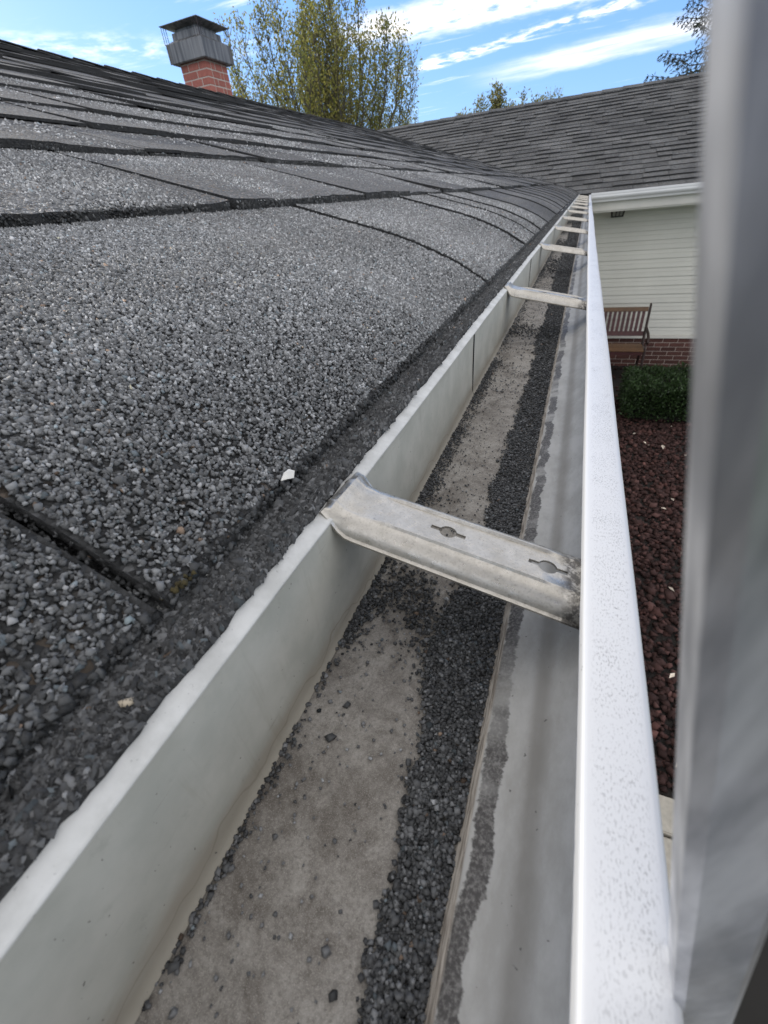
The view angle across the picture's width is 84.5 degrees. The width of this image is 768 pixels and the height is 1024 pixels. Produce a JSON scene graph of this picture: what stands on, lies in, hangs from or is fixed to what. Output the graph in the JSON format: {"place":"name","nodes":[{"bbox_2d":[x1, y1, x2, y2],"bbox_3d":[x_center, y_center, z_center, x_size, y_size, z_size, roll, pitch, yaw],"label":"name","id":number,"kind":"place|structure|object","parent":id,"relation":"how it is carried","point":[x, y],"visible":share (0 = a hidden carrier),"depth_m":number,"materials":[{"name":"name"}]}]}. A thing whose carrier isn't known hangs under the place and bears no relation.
{"place":"outdoors","nodes":[
{"label":"outdoors","id":0,"kind":"place"},
{"bbox_2d":[0,0,707,127],"label":"sky","id":1,"kind":"structure","parent":0,"point":[580,46],"materials":[{"name":"blue"}]},
{"bbox_2d":[659,794,673,891],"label":"walkway","id":2,"kind":"structure","parent":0,"point":[666,806],"depth_m":2.00,"materials":[{"name":"concrete"}]},
{"bbox_2d":[668,0,767,1023],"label":"ladder","id":3,"kind":"object","parent":2,"relation":"on","point":[718,935],"visible":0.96,"depth_m":0.03,"materials":[{"name":"metal"}]},
{"label":"ground","id":4,"kind":"structure","parent":0,"visible":0},
{"bbox_2d":[0,39,579,961],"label":"house","id":5,"kind":"structure","parent":4,"relation":"on","point":[220,313],"depth_m":0.25,"materials":[{"name":"grey asphalt"}]},
{"bbox_2d":[118,697,133,706],"bbox_3d":[-0.077,0.057,0.126,0.004,0.002,0.004,9,39,20],"label":"pebble","id":6,"kind":"object","parent":5,"relation":"on","point":[125,702],"visible":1,"depth_m":0.12,"materials":[{"name":"beige stone"}]},
{"bbox_2d":[124,616,133,624],"bbox_3d":[-0.085,0.036,0.140,0.003,0.002,0.003,9,39,20],"label":"pebble","id":7,"kind":"object","parent":5,"relation":"on","point":[128,619],"visible":1,"depth_m":0.14,"materials":[{"name":"white stone"}]},
{"bbox_2d":[160,570,197,599],"bbox_3d":[-0.075,0.026,0.154,0.014,0.007,0.010,-22,39,-20],"label":"moss tuft","id":8,"kind":"object","parent":5,"relation":"on","point":[180,584],"visible":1,"depth_m":0.15,"materials":[{"name":"plant"}]},
{"bbox_2d":[159,14,234,95],"bbox_3d":[-2.092,-5.102,5.002,0.522,0.935,0.562,9,39,20],"label":"chimney","id":9,"kind":"object","parent":5,"relation":"on","point":[199,53],"visible":0.61,"depth_m":4.76,"materials":[{"name":"grey metal"}]},
{"bbox_2d":[281,469,294,480],"bbox_3d":[-0.047,-0.018,0.205,0.004,0.004,0.009,9,39,20],"label":"paint flake","id":10,"kind":"object","parent":5,"relation":"on","point":[288,474],"visible":1,"depth_m":0.20,"materials":[{"name":"white paint"}]},
{"bbox_2d":[0,195,683,1023],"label":"gutter","id":11,"kind":"object","parent":5,"relation":"attached to","point":[558,907],"visible":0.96,"depth_m":0.15,"materials":[{"name":"paint"}]},
{"bbox_2d":[142,475,528,1023],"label":"loose granules","id":12,"kind":"object","parent":11,"relation":"on","point":[412,911],"visible":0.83,"depth_m":0.17,"materials":[{"name":"grey gravel"}]},
{"bbox_2d":[430,200,585,486],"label":"loose granules","id":13,"kind":"object","parent":11,"relation":"on","point":[542,363],"visible":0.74,"depth_m":0.50,"materials":[{"name":"grey gravel"}]},
{"bbox_2d":[213,0,422,129],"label":"tree","id":14,"kind":"object","parent":4,"relation":"on","point":[324,86],"visible":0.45,"depth_m":15.65,"materials":[{"name":"green plant"}]},
{"bbox_2d":[401,107,418,124],"bbox_3d":[1.649,-19.902,25.588,2.491,6.781,2.595,9,39,20],"label":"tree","id":15,"kind":"object","parent":4,"relation":"on","point":[415,119],"visible":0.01,"depth_m":23.84,"materials":[{"name":"green plant"}]},
{"bbox_2d":[456,78,547,115],"bbox_3d":[6.445,-19.401,23.683,5.727,7.340,5.904,27,47,37],"label":"tree","id":16,"kind":"object","parent":4,"relation":"on","point":[498,101],"visible":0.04,"depth_m":22.22,"materials":[{"name":"green plant"}]},
{"bbox_2d":[377,72,704,366],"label":"house wing","id":17,"kind":"structure","parent":4,"relation":"on","point":[640,135],"depth_m":6.34,"materials":[{"name":"grey"}]},
{"bbox_2d":[611,211,624,217],"bbox_3d":[3.241,-4.155,5.859,0.179,0.103,0.179,9,39,20],"label":"lantern","id":18,"kind":"object","parent":17,"relation":"hanging from","point":[614,214],"visible":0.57,"depth_m":5.82,"materials":[{"name":"black metal"}]},
{"bbox_2d":[591,182,699,202],"bbox_3d":[5.417,-3.676,4.520,5.857,0.106,0.108,9,39,20],"label":"gutter","id":19,"kind":"object","parent":17,"relation":"attached to","point":[671,190],"visible":0.62,"depth_m":5.27,"materials":[{"name":"metal"}]},
{"bbox_2d":[540,85,563,100],"bbox_3d":[9.431,-20.083,24.598,1.907,6.829,1.872,9,39,20],"label":"tree","id":20,"kind":"object","parent":4,"relation":"on","point":[551,96],"visible":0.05,"depth_m":22.72,"materials":[{"name":"green plant"}]},
{"bbox_2d":[611,365,689,798],"bbox_3d":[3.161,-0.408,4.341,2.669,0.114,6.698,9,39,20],"label":"lava rock","id":21,"kind":"object","parent":4,"relation":"on","point":[650,611],"visible":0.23,"depth_m":3.58,"materials":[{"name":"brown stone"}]},
{"bbox_2d":[604,303,651,368],"bbox_3d":[3.218,-2.531,6.398,1.305,1.011,0.662,9,39,20],"label":"bench","id":22,"kind":"object","parent":21,"relation":"on","point":[627,349],"visible":0.41,"depth_m":6.27,"materials":[{"name":"orange wood"}]},
{"bbox_2d":[616,361,691,422],"bbox_3d":[4.010,-1.460,5.212,1.981,0.561,0.950,9,39,20],"label":"hedge","id":23,"kind":"object","parent":21,"relation":"on","point":[661,392],"visible":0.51,"depth_m":5.21,"materials":[{"name":"plant"}]},
{"bbox_2d":[644,0,707,81],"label":"spruce tree","id":24,"kind":"object","parent":4,"relation":"on","point":[702,32],"visible":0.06,"depth_m":10.02,"materials":[{"name":"plant"}]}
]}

